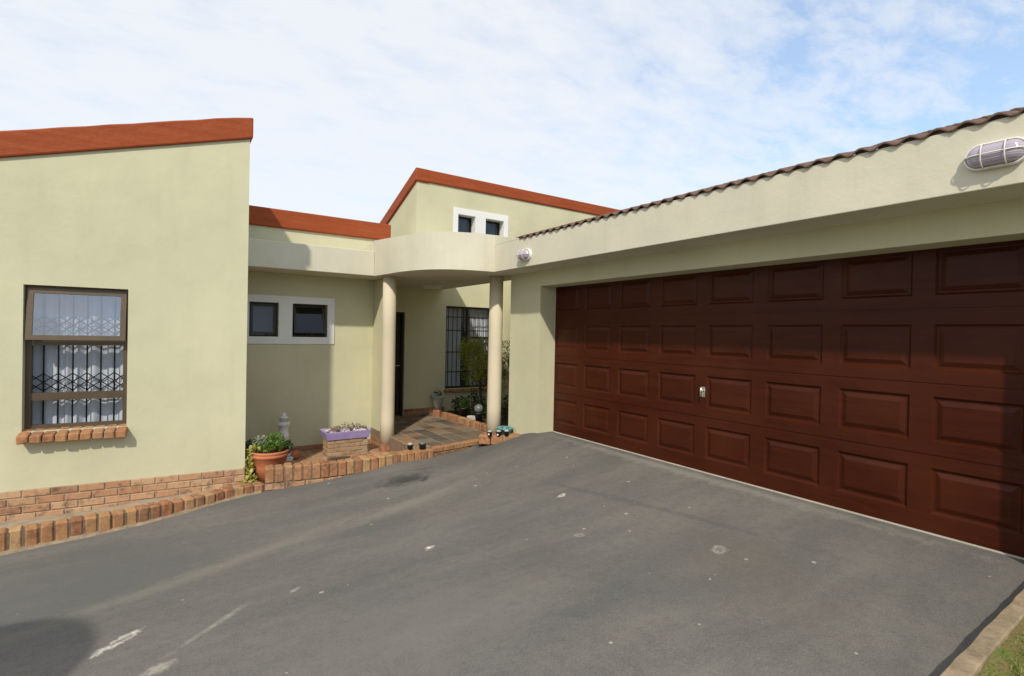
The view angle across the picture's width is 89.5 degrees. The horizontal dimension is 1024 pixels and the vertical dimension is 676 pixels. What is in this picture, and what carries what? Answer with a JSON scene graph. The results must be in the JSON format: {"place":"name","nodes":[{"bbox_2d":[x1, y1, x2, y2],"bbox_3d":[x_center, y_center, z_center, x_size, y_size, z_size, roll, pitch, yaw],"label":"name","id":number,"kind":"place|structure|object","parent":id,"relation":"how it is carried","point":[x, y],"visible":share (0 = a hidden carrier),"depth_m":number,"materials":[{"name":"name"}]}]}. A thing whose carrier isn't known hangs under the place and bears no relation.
{"place":"outdoors","nodes":[
{"label":"outdoors","id":0,"kind":"place"},
{"bbox_2d":[0,489,214,528],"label":"paved strip","id":1,"kind":"object","parent":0,"point":[23,522],"visible":0.48,"depth_m":5.48,"materials":[{"name":"brick"}]},
{"bbox_2d":[245,443,388,483],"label":"courtyard paving","id":2,"kind":"structure","parent":0,"point":[319,455],"depth_m":8.27,"materials":[{"name":"brick"}]},
{"bbox_2d":[245,438,265,477],"bbox_3d":[-3.516,1.618,7.005,0.377,0.510,0.364,1,1,-34],"label":"plant","id":3,"kind":"object","parent":2,"relation":"on","point":[247,444],"visible":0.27,"depth_m":6.94,"materials":[{"name":"green plant"}]},
{"bbox_2d":[239,431,294,484],"bbox_3d":[-3.169,1.532,6.693,0.670,0.677,0.464,1,1,-34],"label":"potted plant","id":4,"kind":"object","parent":2,"relation":"on","point":[260,455],"visible":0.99,"depth_m":6.56,"materials":[{"name":"green plant"}]},
{"bbox_2d":[277,412,292,460],"bbox_3d":[-3.518,1.520,7.962,0.240,0.745,0.240,1,1,-34],"label":"garden ornament","id":5,"kind":"object","parent":2,"relation":"on","point":[283,424],"visible":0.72,"depth_m":7.91,"materials":[{"name":"white stone"}]},
{"bbox_2d":[291,450,299,459],"bbox_3d":[-3.361,1.811,8.013,0.132,0.162,0.124,1,1,-34],"label":"clay jar","id":6,"kind":"object","parent":2,"relation":"on","point":[295,454],"visible":0.97,"depth_m":7.97,"materials":[{"name":"ceramic"}]},
{"bbox_2d":[322,437,367,456],"bbox_3d":[-2.708,1.742,8.396,0.650,0.264,0.329,1,1,-34],"label":"brick pedestal","id":7,"kind":"object","parent":2,"relation":"on","point":[333,448],"visible":0.89,"depth_m":8.25,"materials":[{"name":"beige brick"}]},
{"bbox_2d":[319,422,370,440],"bbox_3d":[-2.707,1.480,8.396,0.718,0.255,0.433,1,1,-34],"label":"plant trough","id":8,"kind":"object","parent":7,"relation":"on","point":[336,432],"visible":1,"depth_m":8.30,"materials":[{"name":"purple paint"}]},
{"bbox_2d":[370,416,491,451],"bbox_3d":[-1.498,1.915,9.146,1.605,0.586,3.380,1,1,-34],"label":"porch screed","id":9,"kind":"object","parent":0,"point":[396,445],"visible":0.15,"depth_m":8.31,"materials":[{"name":"concrete"}]},
{"bbox_2d":[392,417,484,448],"bbox_3d":[-1.523,1.628,9.195,1.590,0.018,3.059,1,1,-34],"label":"porch grout","id":10,"kind":"object","parent":9,"relation":"on","point":[428,430],"visible":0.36,"depth_m":8.92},
{"bbox_2d":[429,439,483,455],"bbox_3d":[-0.820,1.786,7.831,0.995,0.403,0.113,1,1,-44],"label":"porch step","id":11,"kind":"object","parent":9,"relation":"on","point":[447,448],"visible":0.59,"depth_m":7.71,"materials":[{"name":"brick"}]},
{"bbox_2d":[441,412,486,431],"bbox_3d":[-0.764,1.670,9.603,0.119,0.298,2.383,1,1,-34],"label":"bed edging","id":12,"kind":"object","parent":9,"relation":"on","point":[465,421],"visible":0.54,"depth_m":9.75,"materials":[{"name":"brick"}]},
{"bbox_2d":[458,398,469,415],"bbox_3d":[-0.940,1.340,10.117,0.230,0.352,0.273,1,0,5],"label":"black pot","id":13,"kind":"object","parent":12,"relation":"on","point":[463,409],"visible":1,"depth_m":10.06,"materials":[{"name":"plastic"}]},
{"bbox_2d":[467,415,474,419],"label":"stone block","id":14,"kind":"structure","parent":12,"relation":"on","point":[472,417],"depth_m":9.83,"materials":[{"name":"white stone"}]},
{"bbox_2d":[474,404,482,420],"bbox_3d":[-0.618,1.376,9.564,0.170,0.302,0.168,1,1,-34],"label":"globe light","id":15,"kind":"object","parent":12,"relation":"on","point":[478,410],"visible":1,"depth_m":9.51,"materials":[{"name":"white glass"}]},
{"bbox_2d":[391,414,484,448],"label":"porch floor","id":16,"kind":"structure","parent":0,"point":[470,433],"depth_m":9.00,"materials":[{"name":"brown tile"}]},
{"bbox_2d":[430,390,444,416],"bbox_3d":[-1.532,1.326,10.613,0.300,0.559,0.298,1,1,-34],"label":"white pot","id":17,"kind":"object","parent":16,"relation":"on","point":[437,399],"visible":0.99,"depth_m":10.54,"materials":[{"name":"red ceramic"}]},
{"bbox_2d":[443,407,508,425],"bbox_3d":[-0.020,1.602,10.050,1.630,0.038,3.280,1,1,-34],"label":"flower bed","id":18,"kind":"object","parent":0,"point":[504,421],"visible":0.07,"depth_m":10.40,"materials":[{"name":"soil"}]},
{"bbox_2d":[451,396,470,415],"bbox_3d":[-1.046,1.380,10.540,0.385,0.453,0.407,1,1,33],"label":"bed plant","id":19,"kind":"object","parent":18,"relation":"on","point":[457,399],"visible":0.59,"depth_m":10.51,"materials":[{"name":"green plant"}]},
{"bbox_2d":[465,391,485,410],"bbox_3d":[-0.743,1.354,10.762,0.492,0.521,0.487,1,1,-34],"label":"bed plant","id":20,"kind":"object","parent":18,"relation":"on","point":[475,397],"visible":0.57,"depth_m":10.72,"materials":[{"name":"green plant"}]},
{"bbox_2d":[470,400,486,418],"bbox_3d":[-0.601,1.409,10.117,0.381,0.418,0.397,1,1,-34],"label":"bed plant","id":21,"kind":"object","parent":18,"relation":"on","point":[484,411],"visible":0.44,"depth_m":10.11,"materials":[{"name":"green plant"}]},
{"bbox_2d":[453,336,509,417],"bbox_3d":[-0.535,0.783,10.192,1.336,1.676,1.077,1,1,-34],"label":"tree","id":22,"kind":"object","parent":18,"relation":"on","point":[470,347],"visible":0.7,"depth_m":10.05,"materials":[{"name":"green plant"}]},
{"bbox_2d":[501,395,508,418],"bbox_3d":[-0.088,1.368,10.186,0.505,0.540,0.482,1,1,31],"label":"bed plant","id":23,"kind":"object","parent":18,"relation":"on","point":[505,410],"visible":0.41,"depth_m":10.18,"materials":[{"name":"green plant"}]},
{"bbox_2d":[502,343,509,388],"bbox_3d":[0.057,0.771,10.405,0.879,1.716,0.965,1,1,-34],"label":"spiky plant","id":24,"kind":"object","parent":18,"relation":"on","point":[506,361],"visible":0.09,"depth_m":10.33,"materials":[{"name":"green plant"}]},
{"bbox_2d":[0,431,1023,675],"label":"driveway","id":25,"kind":"structure","parent":0,"point":[542,555],"depth_m":3.34,"materials":[{"name":"grey asphalt"}]},
{"bbox_2d":[0,482,264,555],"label":"brick kerb","id":26,"kind":"structure","parent":25,"relation":"on","point":[17,538],"depth_m":5.10,"materials":[{"name":"brick"}]},
{"bbox_2d":[265,447,433,490],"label":"raised brick kerb","id":27,"kind":"structure","parent":25,"relation":"on","point":[285,475],"depth_m":6.56,"materials":[{"name":"orange brick"}]},
{"bbox_2d":[327,456,350,459],"bbox_3d":[-2.268,1.565,6.755,0.300,0.016,0.083,1,1,-34],"label":"bark piece","id":28,"kind":"object","parent":27,"relation":"on","point":[338,457],"visible":1,"depth_m":6.74,"materials":[{"name":"brown wood"}]},
{"bbox_2d":[407,442,412,449],"bbox_3d":[-1.456,1.550,7.389,0.088,0.115,0.087,1,1,-34],"label":"pot","id":29,"kind":"object","parent":27,"relation":"on","point":[409,445],"visible":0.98,"depth_m":7.36,"materials":[{"name":"black plastic"}]},
{"bbox_2d":[419,441,425,449],"bbox_3d":[-1.284,1.547,7.419,0.109,0.128,0.108,1,1,-34],"label":"pot","id":30,"kind":"object","parent":27,"relation":"on","point":[422,445],"visible":1,"depth_m":7.38,"materials":[{"name":"black plastic"}]},
{"bbox_2d":[479,432,520,444],"bbox_3d":[-0.098,1.532,7.895,0.730,0.192,0.457,1,0,17],"label":"corner ledge","id":31,"kind":"object","parent":25,"relation":"on","point":[485,438],"visible":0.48,"depth_m":7.73,"materials":[{"name":"brick"}]},
{"bbox_2d":[496,425,512,434],"bbox_3d":[-0.117,1.407,7.880,0.254,0.148,0.290,1,1,-34],"label":"plastic tub","id":32,"kind":"object","parent":31,"relation":"on","point":[503,428],"visible":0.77,"depth_m":7.86,"materials":[{"name":"teal plastic"}]},
{"bbox_2d":[504,429,508,435],"bbox_3d":[-0.080,1.406,7.689,0.084,0.088,0.083,1,1,-34],"label":"pot","id":33,"kind":"object","parent":31,"relation":"on","point":[506,432],"visible":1,"depth_m":7.66,"materials":[{"name":"black plastic"}]},
{"bbox_2d":[939,588,1023,675],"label":"concrete kerb","id":34,"kind":"structure","parent":25,"relation":"on","point":[971,659],"depth_m":2.40,"materials":[{"name":"beige concrete"}]},
{"bbox_2d":[0,0,1023,222],"label":"sky","id":35,"kind":"structure","parent":0,"point":[616,104],"materials":[{"name":"blue"}]},
{"bbox_2d":[976,618,1023,675],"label":"lawn","id":36,"kind":"structure","parent":0,"point":[997,656],"depth_m":2.30,"materials":[{"name":"plant"}]},
{"label":"ground","id":37,"kind":"structure","parent":0,"visible":0},
{"bbox_2d":[0,107,1023,559],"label":"house","id":38,"kind":"structure","parent":37,"relation":"on","point":[182,315],"depth_m":5.71,"materials":[{"name":"paint"}]},
{"bbox_2d":[16,285,127,443],"bbox_3d":[-4.796,0.249,5.725,1.092,1.717,0.436,1,1,-30],"label":"bedroom window","id":39,"kind":"structure","parent":38,"relation":"in","point":[76,338],"depth_m":5.80,"materials":[{"name":"glass"}]},
{"bbox_2d":[249,302,276,336],"bbox_3d":[-4.038,-0.276,8.372,0.627,0.701,0.260,1,1,-34],"label":"window","id":40,"kind":"structure","parent":38,"relation":"in","point":[262,315],"depth_m":8.35,"materials":[{"name":"glass"}]},
{"bbox_2d":[292,304,325,336],"bbox_3d":[-3.439,-0.268,8.739,0.756,0.703,0.312,1,1,-34],"label":"window","id":41,"kind":"structure","parent":38,"relation":"in","point":[308,319],"depth_m":8.70,"materials":[{"name":"glass"}]},
{"bbox_2d":[394,312,403,415],"bbox_3d":[-2.537,0.552,10.408,0.720,2.170,0.140,1,1,-34],"label":"front door","id":42,"kind":"structure","parent":38,"relation":"in","point":[399,315],"depth_m":10.58,"materials":[{"name":"brown wood"}]},
{"bbox_2d":[458,216,471,232],"bbox_3d":[-1.120,-2.424,11.486,0.450,0.540,0.130,1,1,-34],"label":"tower window","id":43,"kind":"structure","parent":38,"relation":"in","point":[464,223],"depth_m":11.47,"materials":[{"name":"glass"}]},
{"bbox_2d":[444,306,488,392],"bbox_3d":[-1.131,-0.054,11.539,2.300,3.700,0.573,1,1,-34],"label":"courtyard window","id":44,"kind":"structure","parent":38,"relation":"in","point":[461,322],"depth_m":11.45,"materials":[{"name":"brown metal"}]},
{"bbox_2d":[486,221,499,235],"bbox_3d":[-0.523,-2.415,11.883,0.505,0.540,0.130,1,1,-34],"label":"tower window","id":45,"kind":"structure","parent":38,"relation":"in","point":[492,228],"depth_m":11.88,"materials":[{"name":"glass"}]},
{"bbox_2d":[516,249,531,260],"bbox_3d":[0.142,-1.117,6.942,0.104,0.154,0.288,1,1,-34],"label":"wall lamp","id":46,"kind":"object","parent":38,"relation":"attached to","point":[524,255],"visible":1,"depth_m":6.88,"materials":[{"name":"white glass"}]},
{"bbox_2d":[553,239,1023,557],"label":"garage door","id":47,"kind":"structure","parent":38,"relation":"in","point":[889,387],"depth_m":4.39,"materials":[{"name":"brown wood"}]},
{"bbox_2d":[964,137,1023,170],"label":"wall lamp","id":48,"kind":"object","parent":38,"relation":"attached to","point":[997,154],"visible":1,"depth_m":2.96,"materials":[{"name":"white glass"}]}
]}

